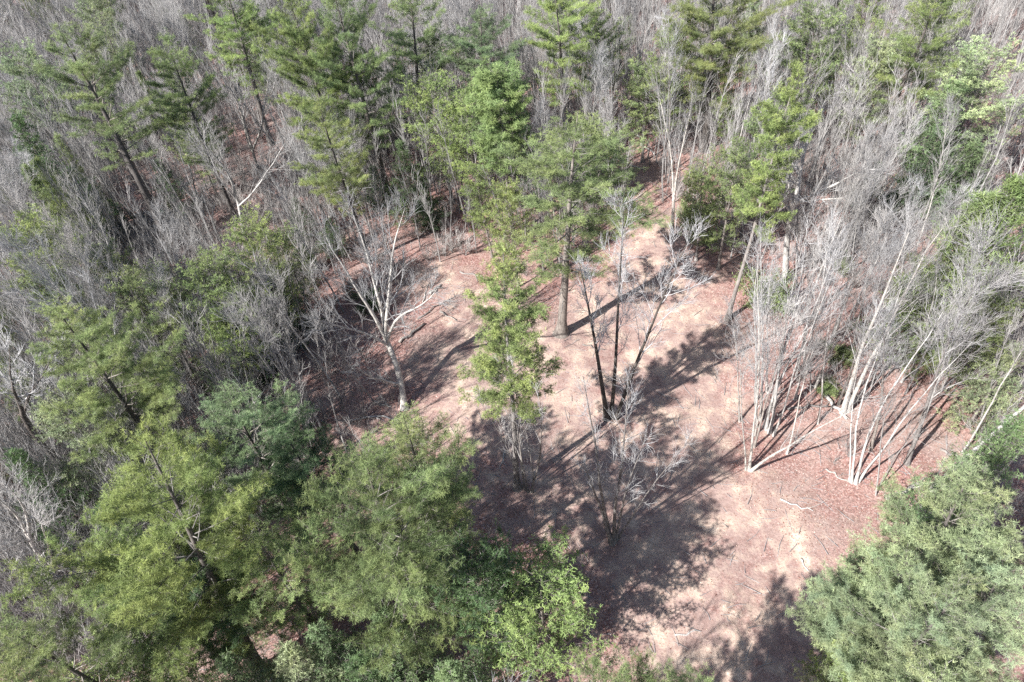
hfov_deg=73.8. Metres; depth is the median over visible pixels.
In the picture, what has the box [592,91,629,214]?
bare tree
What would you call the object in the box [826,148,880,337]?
bare tree
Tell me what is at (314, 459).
pine tree
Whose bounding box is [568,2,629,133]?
scrub pine tree
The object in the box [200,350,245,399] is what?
hemlock tree
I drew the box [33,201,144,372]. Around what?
bare tree
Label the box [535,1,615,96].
bare tree
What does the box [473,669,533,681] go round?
bare tree
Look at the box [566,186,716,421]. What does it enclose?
bare tree
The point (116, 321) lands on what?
hemlock tree
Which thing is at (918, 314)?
scrub pine tree
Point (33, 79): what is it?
scrub pine tree
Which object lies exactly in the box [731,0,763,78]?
young pine tree
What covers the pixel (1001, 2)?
bare tree
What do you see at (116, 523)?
hemlock tree
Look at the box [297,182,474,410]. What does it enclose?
bare tree
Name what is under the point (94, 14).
scrub pine tree
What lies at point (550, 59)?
young pine tree
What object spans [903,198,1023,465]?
bare tree
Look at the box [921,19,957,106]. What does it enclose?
bare tree
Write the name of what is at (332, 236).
hemlock tree
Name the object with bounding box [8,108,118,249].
hemlock tree
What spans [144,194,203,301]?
bare tree
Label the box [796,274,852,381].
bare tree
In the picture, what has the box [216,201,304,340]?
scrub pine tree
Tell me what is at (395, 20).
bare tree
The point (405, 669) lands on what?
hemlock tree
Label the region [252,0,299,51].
bare tree
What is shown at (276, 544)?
pine tree
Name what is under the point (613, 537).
bare tree
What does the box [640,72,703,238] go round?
bare tree
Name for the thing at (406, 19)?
bare tree
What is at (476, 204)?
scrub pine tree
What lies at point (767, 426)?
bare tree
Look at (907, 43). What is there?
pine tree
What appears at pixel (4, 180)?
bare tree
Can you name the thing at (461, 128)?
scrub pine tree
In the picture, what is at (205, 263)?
scrub pine tree
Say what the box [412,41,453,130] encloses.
scrub pine tree
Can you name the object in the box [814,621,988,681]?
pine tree
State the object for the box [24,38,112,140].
bare tree
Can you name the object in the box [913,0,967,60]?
scrub pine tree
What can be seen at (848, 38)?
hemlock tree
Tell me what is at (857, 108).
bare tree
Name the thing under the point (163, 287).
bare tree
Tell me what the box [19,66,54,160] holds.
bare tree
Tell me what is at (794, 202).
bare tree
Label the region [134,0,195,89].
bare tree
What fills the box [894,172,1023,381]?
young pine tree
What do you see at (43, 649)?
pine tree
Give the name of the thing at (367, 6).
bare tree
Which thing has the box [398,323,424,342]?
fallen log
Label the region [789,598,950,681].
pine tree
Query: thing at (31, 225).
scrub pine tree
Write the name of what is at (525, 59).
bare tree
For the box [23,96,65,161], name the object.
scrub pine tree
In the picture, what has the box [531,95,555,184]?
bare tree
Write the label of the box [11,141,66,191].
scrub pine tree
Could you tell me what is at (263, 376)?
hemlock tree
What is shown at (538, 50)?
bare tree
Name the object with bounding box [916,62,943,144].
bare tree
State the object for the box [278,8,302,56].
scrub pine tree
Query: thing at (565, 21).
pine tree
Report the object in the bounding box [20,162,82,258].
young pine tree
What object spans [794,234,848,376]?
bare tree
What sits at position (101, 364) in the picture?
pine tree
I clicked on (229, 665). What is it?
hemlock tree
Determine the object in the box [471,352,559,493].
bare tree
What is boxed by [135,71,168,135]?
young pine tree
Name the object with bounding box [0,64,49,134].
bare tree
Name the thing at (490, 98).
pine tree
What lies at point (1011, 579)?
pine tree
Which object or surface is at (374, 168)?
hemlock tree
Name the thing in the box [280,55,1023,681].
leaf litter
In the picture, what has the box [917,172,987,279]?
bare tree
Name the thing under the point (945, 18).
bare tree
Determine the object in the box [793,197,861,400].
bare tree
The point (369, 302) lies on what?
evergreen shrub
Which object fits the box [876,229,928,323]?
bare tree
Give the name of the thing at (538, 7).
bare tree
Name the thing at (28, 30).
bare tree
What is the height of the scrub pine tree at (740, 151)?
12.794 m
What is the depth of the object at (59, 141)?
70.94 m
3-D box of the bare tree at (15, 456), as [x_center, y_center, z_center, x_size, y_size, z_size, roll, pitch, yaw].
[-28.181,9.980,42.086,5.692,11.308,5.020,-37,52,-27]
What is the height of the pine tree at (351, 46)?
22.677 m
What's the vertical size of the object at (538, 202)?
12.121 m
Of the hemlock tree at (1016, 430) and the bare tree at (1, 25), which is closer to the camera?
the hemlock tree at (1016, 430)
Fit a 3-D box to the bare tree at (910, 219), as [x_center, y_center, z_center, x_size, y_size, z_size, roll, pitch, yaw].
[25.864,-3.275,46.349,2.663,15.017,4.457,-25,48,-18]
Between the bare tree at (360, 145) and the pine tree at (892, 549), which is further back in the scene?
the bare tree at (360, 145)
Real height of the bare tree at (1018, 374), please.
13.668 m
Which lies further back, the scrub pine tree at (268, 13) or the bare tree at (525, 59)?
the scrub pine tree at (268, 13)
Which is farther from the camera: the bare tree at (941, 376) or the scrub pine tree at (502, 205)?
the scrub pine tree at (502, 205)
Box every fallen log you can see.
[350,415,396,420]
[373,401,390,406]
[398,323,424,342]
[417,299,450,318]
[428,284,444,294]
[439,311,456,320]
[459,271,483,277]
[636,133,653,153]
[675,626,696,635]
[780,498,823,510]
[787,402,830,410]
[823,395,848,419]
[825,468,853,483]
[886,478,931,499]
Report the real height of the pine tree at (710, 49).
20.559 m
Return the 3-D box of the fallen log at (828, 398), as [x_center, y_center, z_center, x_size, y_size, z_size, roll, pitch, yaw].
[22.985,4.740,49.103,1.333,0.697,2.755,-7,45,0]
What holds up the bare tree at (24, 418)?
on the ground
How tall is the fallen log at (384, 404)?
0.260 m
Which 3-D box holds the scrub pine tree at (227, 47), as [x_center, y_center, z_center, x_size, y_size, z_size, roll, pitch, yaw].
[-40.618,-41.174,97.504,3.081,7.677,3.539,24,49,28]
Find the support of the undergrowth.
on the ground
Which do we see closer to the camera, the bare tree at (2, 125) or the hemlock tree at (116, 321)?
the hemlock tree at (116, 321)
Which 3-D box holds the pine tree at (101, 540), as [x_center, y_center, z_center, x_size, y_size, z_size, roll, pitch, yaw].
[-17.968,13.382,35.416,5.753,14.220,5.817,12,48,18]
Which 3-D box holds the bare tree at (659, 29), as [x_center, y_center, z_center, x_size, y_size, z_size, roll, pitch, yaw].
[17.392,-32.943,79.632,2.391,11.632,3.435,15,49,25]
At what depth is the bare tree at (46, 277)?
43.27 m
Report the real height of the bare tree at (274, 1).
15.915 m
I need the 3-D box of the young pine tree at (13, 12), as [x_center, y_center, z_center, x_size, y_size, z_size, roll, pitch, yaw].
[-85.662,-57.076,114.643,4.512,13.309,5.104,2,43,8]
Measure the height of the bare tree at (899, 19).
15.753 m
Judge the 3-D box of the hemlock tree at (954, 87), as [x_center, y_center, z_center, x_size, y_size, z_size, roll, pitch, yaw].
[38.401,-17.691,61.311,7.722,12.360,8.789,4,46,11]
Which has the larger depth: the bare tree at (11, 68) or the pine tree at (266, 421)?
the bare tree at (11, 68)
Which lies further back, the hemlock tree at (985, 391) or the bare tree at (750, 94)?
the bare tree at (750, 94)
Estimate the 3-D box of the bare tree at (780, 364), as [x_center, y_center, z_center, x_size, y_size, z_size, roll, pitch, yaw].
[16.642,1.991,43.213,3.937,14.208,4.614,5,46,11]
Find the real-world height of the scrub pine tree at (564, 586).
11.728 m
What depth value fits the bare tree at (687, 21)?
80.97 m
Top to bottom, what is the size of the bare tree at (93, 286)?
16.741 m
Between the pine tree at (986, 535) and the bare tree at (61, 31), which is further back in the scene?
the bare tree at (61, 31)
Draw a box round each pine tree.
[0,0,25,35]
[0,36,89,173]
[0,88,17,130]
[0,163,19,232]
[0,203,105,331]
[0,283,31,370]
[0,352,66,441]
[0,411,285,681]
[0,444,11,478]
[0,581,192,681]
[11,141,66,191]
[12,53,78,126]
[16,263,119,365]
[19,0,54,38]
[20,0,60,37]
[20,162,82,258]
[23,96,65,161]
[25,292,202,478]
[28,155,116,266]
[29,375,155,506]
[31,20,184,253]
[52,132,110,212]
[62,516,218,659]
[62,610,231,681]
[64,0,150,113]
[76,0,127,53]
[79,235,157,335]
[92,341,144,425]
[100,254,204,390]
[102,2,130,43]
[129,538,283,680]
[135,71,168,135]
[139,31,238,219]
[149,54,173,98]
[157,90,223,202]
[158,428,258,537]
[167,241,275,382]
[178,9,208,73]
[178,374,321,567]
[183,0,284,145]
[210,502,355,655]
[212,27,236,72]
[213,565,277,643]
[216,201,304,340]
[222,0,295,127]
[249,0,367,200]
[251,0,285,64]
[255,416,369,557]
[272,421,506,681]
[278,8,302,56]
[281,0,313,38]
[286,92,372,263]
[304,0,408,205]
[358,400,483,591]
[367,0,473,173]
[392,68,469,203]
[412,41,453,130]
[416,518,555,681]
[427,88,501,221]
[434,95,476,188]
[435,3,531,169]
[456,236,567,492]
[457,162,502,257]
[461,55,541,234]
[462,523,617,681]
[479,177,536,287]
[489,106,672,338]
[520,0,601,162]
[542,0,558,73]
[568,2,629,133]
[572,643,667,681]
[585,117,629,191]
[609,13,636,65]
[615,50,679,162]
[629,642,720,681]
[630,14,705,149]
[654,0,798,152]
[676,155,730,261]
[685,133,766,269]
[691,36,719,123]
[711,88,742,155]
[723,102,785,237]
[724,57,822,321]
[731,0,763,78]
[761,0,856,154]
[785,516,1011,681]
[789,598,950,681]
[791,639,889,681]
[797,548,908,674]
[798,0,831,50]
[803,527,959,681]
[812,16,845,97]
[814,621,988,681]
[830,0,852,21]
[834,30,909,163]
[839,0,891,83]
[848,452,1023,640]
[850,186,1016,383]
[860,0,980,175]
[885,257,982,354]
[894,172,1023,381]
[900,0,968,70]
[910,539,1023,681]
[912,32,1023,186]
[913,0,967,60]
[923,282,1023,392]
[951,0,978,41]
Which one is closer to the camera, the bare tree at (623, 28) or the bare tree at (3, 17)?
the bare tree at (623, 28)
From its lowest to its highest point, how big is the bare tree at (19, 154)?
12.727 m
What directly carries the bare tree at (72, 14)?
on the ground
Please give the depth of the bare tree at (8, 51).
89.82 m
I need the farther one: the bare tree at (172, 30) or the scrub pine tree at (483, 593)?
the bare tree at (172, 30)
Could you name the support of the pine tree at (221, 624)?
on the ground
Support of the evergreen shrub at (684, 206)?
on the ground
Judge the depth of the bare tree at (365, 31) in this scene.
86.99 m
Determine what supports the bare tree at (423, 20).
on the ground
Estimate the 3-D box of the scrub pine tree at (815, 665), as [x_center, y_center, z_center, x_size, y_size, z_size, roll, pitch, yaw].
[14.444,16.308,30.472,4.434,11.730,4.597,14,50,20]
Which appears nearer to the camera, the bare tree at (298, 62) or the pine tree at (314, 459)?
the pine tree at (314, 459)
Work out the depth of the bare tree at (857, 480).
39.35 m
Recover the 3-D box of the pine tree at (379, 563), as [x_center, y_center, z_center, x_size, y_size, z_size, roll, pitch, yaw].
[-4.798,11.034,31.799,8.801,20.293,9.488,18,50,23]
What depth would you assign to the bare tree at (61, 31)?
86.68 m
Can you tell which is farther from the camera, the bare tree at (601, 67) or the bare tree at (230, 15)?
the bare tree at (230, 15)
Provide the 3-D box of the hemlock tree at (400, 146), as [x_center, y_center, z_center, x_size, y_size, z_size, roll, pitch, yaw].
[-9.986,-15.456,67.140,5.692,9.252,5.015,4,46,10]
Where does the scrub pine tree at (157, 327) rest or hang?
on the ground
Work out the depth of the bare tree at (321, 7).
97.04 m
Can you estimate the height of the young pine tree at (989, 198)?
15.421 m
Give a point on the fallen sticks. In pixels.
(650, 437)
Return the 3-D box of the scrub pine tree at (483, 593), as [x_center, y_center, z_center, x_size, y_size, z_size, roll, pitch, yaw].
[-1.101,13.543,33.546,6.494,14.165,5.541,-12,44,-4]
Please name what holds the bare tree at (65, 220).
on the ground
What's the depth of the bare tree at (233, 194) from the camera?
60.70 m
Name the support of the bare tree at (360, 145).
on the ground
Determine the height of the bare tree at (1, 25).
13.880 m
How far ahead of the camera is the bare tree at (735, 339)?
43.80 m
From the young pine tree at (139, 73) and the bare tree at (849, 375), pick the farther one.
the young pine tree at (139, 73)
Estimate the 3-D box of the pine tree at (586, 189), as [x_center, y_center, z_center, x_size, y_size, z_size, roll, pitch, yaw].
[4.902,-8.076,50.259,10.839,19.976,11.146,-13,45,-7]
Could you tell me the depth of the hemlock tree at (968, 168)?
59.46 m
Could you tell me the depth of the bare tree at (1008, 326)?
42.37 m
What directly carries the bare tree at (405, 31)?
on the ground
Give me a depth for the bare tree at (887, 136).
54.45 m
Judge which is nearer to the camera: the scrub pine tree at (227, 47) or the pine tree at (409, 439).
the pine tree at (409, 439)
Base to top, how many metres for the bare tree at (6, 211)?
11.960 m
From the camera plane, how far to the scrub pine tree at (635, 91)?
69.60 m
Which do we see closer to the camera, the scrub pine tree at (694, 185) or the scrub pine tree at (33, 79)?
the scrub pine tree at (694, 185)
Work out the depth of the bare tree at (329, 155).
63.30 m
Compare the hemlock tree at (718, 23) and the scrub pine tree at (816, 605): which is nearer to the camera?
the scrub pine tree at (816, 605)
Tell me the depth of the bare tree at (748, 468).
40.03 m
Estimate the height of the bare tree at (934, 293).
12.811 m
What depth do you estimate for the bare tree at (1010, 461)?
40.56 m
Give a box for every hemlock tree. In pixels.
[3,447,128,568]
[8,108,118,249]
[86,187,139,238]
[91,504,189,555]
[99,297,149,353]
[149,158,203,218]
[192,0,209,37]
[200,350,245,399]
[210,647,315,681]
[213,315,281,392]
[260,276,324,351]
[266,637,349,681]
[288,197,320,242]
[301,617,391,681]
[316,218,349,259]
[341,649,408,681]
[359,164,395,212]
[366,604,467,681]
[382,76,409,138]
[385,138,443,228]
[411,185,450,232]
[425,652,510,681]
[508,124,557,209]
[706,3,727,60]
[837,21,856,61]
[845,162,895,216]
[875,408,1023,580]
[877,123,957,223]
[881,78,975,217]
[919,138,993,231]
[933,340,1023,443]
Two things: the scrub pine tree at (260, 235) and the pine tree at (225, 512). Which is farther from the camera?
the scrub pine tree at (260, 235)
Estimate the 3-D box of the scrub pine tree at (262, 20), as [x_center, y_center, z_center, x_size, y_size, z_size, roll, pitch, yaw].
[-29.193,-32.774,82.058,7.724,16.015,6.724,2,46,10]
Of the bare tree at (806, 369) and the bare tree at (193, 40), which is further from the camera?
the bare tree at (193, 40)
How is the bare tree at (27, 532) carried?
on the ground
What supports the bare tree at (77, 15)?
on the ground
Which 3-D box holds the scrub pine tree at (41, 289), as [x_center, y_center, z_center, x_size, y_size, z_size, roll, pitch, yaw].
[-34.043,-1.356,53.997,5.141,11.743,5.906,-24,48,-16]
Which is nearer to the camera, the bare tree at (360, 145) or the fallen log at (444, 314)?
the fallen log at (444, 314)
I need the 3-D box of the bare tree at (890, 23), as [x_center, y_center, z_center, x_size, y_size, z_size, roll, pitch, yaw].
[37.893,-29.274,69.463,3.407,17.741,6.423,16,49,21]
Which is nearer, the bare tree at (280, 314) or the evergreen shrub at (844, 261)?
the bare tree at (280, 314)
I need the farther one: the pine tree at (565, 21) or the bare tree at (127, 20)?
the bare tree at (127, 20)
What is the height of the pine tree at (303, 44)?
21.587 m
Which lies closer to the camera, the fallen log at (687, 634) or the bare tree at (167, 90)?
the fallen log at (687, 634)
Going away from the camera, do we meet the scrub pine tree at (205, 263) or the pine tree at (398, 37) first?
the scrub pine tree at (205, 263)
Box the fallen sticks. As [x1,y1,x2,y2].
[8,101,1023,681]
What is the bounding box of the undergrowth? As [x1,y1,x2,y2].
[0,0,1023,681]
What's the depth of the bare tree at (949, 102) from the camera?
53.06 m
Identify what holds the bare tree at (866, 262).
on the ground
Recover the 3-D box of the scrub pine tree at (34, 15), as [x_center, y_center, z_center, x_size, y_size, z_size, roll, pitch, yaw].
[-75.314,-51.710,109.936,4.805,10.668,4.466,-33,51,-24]
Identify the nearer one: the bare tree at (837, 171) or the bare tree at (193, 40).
the bare tree at (837, 171)
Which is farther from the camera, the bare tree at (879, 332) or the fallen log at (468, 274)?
the fallen log at (468, 274)
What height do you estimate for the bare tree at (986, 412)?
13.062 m
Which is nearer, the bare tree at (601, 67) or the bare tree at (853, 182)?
the bare tree at (853, 182)
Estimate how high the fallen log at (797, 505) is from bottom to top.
0.480 m
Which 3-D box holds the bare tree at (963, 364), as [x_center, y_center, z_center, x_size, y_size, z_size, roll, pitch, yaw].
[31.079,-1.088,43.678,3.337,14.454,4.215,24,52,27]
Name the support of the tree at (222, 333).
on the ground
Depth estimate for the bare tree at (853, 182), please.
48.54 m
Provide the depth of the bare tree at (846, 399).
41.22 m
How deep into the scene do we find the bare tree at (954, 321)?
42.18 m
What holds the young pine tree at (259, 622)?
on the ground
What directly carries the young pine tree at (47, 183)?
on the ground
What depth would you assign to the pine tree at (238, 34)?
76.47 m
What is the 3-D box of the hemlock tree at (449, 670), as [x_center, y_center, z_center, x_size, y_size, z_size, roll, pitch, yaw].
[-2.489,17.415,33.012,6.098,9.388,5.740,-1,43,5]
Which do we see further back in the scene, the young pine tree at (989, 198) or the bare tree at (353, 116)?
the bare tree at (353, 116)
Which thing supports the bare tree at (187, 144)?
on the ground
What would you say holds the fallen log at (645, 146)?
on the ground
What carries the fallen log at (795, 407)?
on the ground
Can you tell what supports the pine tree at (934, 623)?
on the ground
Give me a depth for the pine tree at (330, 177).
57.09 m
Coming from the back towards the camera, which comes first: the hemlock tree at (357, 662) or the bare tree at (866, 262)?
the bare tree at (866, 262)
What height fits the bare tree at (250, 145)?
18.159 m
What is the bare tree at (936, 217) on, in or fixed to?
on the ground
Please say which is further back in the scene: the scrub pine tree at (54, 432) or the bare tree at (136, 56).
the bare tree at (136, 56)
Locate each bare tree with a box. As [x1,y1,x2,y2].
[0,0,23,62]
[0,11,24,79]
[0,33,21,67]
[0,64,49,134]
[0,74,66,181]
[0,134,65,243]
[0,152,76,270]
[0,195,75,275]
[0,214,139,372]
[0,228,148,372]
[0,234,67,366]
[0,312,81,469]
[0,456,86,615]
[7,42,92,153]
[16,16,41,47]
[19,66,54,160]
[20,28,128,122]
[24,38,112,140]
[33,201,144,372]
[38,18,111,105]
[39,218,90,287]
[59,0,94,61]
[61,0,104,69]
[106,0,141,67]
[107,0,145,73]
[116,1,194,90]
[119,31,161,107]
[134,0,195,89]
[134,259,214,394]
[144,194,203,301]
[147,25,174,75]
[147,73,199,206]
[155,0,203,70]
[158,365,212,453]
[159,15,193,80]
[160,3,209,88]
[162,0,202,29]
[178,111,311,249]
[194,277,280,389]
[197,37,287,167]
[204,257,315,424]
[214,0,255,64]
[248,0,275,86]
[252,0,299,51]
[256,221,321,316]
[270,0,292,45]
[281,76,367,134]
[284,43,314,82]
[291,107,370,223]
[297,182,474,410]
[300,0,367,19]
[305,77,379,169]
[312,3,344,54]
[337,124,370,217]
[349,0,379,57]
[361,0,388,94]
[386,0,402,58]
[389,26,423,121]
[392,0,428,98]
[412,0,469,99]
[413,0,438,60]
[441,0,498,77]
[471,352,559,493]
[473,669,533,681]
[492,19,550,146]
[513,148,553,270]
[514,1,598,108]
[519,4,555,120]
[528,0,544,18]
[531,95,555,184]
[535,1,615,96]
[563,358,700,545]
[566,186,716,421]
[576,41,618,133]
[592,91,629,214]
[610,0,632,108]
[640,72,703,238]
[652,14,670,75]
[656,1,693,173]
[673,0,698,67]
[693,0,722,44]
[711,298,755,422]
[713,216,886,472]
[732,31,778,171]
[734,178,854,436]
[745,335,777,436]
[751,290,817,448]
[754,226,791,391]
[755,10,793,202]
[760,80,895,283]
[771,14,806,98]
[775,0,795,72]
[783,216,856,354]
[785,328,831,454]
[788,0,830,45]
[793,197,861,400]
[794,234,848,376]
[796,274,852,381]
[799,145,878,325]
[809,284,857,424]
[813,196,914,387]
[823,135,852,244]
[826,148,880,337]
[827,248,864,366]
[828,177,916,349]
[829,263,995,484]
[832,192,966,413]
[835,237,923,405]
[836,52,884,214]
[847,96,934,246]
[849,0,912,137]
[851,201,902,352]
[851,293,931,450]
[864,0,913,109]
[869,193,948,386]
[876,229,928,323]
[878,162,939,332]
[887,189,961,323]
[897,252,956,382]
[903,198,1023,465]
[913,247,1023,438]
[914,87,979,255]
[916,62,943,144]
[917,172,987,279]
[920,297,978,417]
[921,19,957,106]
[922,0,966,86]
[930,333,1023,495]
[945,236,1023,392]
[961,318,1023,452]
[974,0,1008,69]
[980,0,1012,62]
[991,271,1023,413]
[993,448,1023,483]
[1001,215,1023,270]
[1001,335,1023,420]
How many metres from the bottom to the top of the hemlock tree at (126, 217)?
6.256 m
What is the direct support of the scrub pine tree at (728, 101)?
on the ground
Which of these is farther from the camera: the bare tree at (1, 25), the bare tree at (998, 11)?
the bare tree at (1, 25)
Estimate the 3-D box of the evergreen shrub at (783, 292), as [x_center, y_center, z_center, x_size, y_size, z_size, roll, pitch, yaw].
[20.462,-3.938,55.105,3.744,4.805,6.064,-34,51,-25]
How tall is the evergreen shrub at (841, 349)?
1.929 m
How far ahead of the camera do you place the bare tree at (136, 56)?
86.47 m
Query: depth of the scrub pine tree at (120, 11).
103.77 m
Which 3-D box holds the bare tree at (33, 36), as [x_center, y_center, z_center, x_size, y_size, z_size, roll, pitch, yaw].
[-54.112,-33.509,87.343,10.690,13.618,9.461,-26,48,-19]
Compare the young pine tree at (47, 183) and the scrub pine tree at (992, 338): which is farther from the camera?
the young pine tree at (47, 183)
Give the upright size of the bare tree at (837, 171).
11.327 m
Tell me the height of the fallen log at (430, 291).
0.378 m
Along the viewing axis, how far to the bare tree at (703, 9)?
85.47 m
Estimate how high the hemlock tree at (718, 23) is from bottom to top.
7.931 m
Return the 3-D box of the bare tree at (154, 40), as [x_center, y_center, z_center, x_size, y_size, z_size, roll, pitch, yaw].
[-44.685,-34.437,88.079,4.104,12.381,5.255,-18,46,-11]
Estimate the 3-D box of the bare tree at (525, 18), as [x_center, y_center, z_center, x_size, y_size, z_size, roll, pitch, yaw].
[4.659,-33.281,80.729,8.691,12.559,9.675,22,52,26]
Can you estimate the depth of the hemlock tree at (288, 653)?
32.45 m
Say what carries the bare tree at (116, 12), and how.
on the ground
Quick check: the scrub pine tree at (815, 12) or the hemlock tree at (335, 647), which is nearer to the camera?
the hemlock tree at (335, 647)
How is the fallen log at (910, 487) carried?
on the ground
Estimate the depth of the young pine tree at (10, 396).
48.94 m
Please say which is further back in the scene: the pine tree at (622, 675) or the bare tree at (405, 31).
the bare tree at (405, 31)
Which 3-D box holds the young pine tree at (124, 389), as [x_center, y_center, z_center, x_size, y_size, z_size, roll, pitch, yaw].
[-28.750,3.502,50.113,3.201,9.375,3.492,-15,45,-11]
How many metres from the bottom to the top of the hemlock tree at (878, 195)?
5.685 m
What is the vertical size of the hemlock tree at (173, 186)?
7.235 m
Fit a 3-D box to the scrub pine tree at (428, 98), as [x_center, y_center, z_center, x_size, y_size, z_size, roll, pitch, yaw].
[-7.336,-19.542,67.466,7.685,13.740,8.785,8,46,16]
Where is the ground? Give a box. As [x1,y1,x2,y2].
[0,0,1023,681]
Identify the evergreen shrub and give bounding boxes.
[343,283,384,315]
[675,194,707,224]
[689,222,718,247]
[732,262,797,320]
[814,374,841,399]
[819,337,858,368]
[830,247,851,276]
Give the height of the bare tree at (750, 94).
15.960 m
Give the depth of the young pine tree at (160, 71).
89.91 m
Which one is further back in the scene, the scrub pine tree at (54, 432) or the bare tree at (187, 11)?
the bare tree at (187, 11)
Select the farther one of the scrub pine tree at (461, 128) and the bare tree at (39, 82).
the bare tree at (39, 82)
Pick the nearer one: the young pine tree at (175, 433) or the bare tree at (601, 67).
the young pine tree at (175, 433)
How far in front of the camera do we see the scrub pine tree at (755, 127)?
57.48 m
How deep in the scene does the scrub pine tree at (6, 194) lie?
72.32 m
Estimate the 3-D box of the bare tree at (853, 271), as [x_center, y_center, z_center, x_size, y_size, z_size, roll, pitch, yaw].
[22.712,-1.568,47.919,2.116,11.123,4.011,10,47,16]
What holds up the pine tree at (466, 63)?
on the ground
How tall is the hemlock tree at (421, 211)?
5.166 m
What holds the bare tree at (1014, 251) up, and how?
on the ground
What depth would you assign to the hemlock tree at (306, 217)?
67.08 m
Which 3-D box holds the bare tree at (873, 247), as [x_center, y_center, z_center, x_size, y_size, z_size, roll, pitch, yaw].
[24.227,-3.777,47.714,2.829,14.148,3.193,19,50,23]
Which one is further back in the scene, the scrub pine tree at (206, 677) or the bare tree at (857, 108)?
the bare tree at (857, 108)
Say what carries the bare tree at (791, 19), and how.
on the ground
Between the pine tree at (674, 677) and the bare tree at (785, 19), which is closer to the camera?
the pine tree at (674, 677)
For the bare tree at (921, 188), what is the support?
on the ground
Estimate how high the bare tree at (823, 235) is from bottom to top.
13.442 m
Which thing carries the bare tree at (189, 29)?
on the ground
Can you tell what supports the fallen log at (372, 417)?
on the ground
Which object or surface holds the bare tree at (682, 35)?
on the ground
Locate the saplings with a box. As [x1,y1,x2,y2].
[0,0,1023,680]
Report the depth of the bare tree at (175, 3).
96.67 m
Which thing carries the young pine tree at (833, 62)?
on the ground
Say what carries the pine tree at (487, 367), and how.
on the ground
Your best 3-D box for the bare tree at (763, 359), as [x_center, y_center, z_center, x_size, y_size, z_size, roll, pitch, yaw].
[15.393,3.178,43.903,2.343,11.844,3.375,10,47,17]
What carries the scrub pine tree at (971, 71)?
on the ground
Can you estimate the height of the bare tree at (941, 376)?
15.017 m
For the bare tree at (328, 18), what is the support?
on the ground
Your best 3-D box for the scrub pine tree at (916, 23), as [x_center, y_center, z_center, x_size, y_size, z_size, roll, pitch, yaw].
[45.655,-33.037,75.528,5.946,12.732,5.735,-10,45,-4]
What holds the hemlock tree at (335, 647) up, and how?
on the ground
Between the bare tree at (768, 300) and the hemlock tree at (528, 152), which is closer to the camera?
the bare tree at (768, 300)
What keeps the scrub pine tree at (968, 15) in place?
on the ground
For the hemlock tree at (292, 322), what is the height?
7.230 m
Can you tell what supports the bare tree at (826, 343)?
on the ground
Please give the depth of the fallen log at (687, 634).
38.93 m
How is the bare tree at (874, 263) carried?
on the ground
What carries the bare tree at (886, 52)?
on the ground
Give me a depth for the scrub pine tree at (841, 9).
89.75 m
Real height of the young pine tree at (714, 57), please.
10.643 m
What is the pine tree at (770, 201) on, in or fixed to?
on the ground
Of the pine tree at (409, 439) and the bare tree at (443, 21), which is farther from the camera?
the bare tree at (443, 21)
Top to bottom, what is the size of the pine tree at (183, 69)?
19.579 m
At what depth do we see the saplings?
64.24 m
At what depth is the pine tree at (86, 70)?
58.84 m
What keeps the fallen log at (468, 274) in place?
on the ground
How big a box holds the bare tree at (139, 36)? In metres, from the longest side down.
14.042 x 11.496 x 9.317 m
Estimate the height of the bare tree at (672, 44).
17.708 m
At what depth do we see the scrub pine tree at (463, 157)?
68.32 m
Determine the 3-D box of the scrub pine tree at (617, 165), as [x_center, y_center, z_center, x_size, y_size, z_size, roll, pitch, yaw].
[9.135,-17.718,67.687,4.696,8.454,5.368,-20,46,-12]
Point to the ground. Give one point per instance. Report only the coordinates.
(634, 550)
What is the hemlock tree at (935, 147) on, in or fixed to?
on the ground
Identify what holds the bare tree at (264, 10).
on the ground
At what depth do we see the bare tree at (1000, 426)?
38.86 m
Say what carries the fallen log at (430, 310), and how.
on the ground
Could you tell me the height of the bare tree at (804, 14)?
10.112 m
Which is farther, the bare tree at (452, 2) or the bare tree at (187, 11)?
the bare tree at (187, 11)
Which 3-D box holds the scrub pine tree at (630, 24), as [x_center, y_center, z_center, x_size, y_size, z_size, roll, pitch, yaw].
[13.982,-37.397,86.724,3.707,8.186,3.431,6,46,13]
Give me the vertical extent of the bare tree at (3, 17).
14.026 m
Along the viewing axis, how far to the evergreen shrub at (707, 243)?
62.27 m
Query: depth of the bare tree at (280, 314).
45.03 m
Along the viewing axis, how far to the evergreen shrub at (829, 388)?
49.63 m
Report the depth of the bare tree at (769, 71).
59.38 m
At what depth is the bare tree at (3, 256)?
51.45 m
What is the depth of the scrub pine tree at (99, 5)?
83.47 m
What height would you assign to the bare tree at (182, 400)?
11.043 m
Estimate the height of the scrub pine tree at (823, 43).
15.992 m

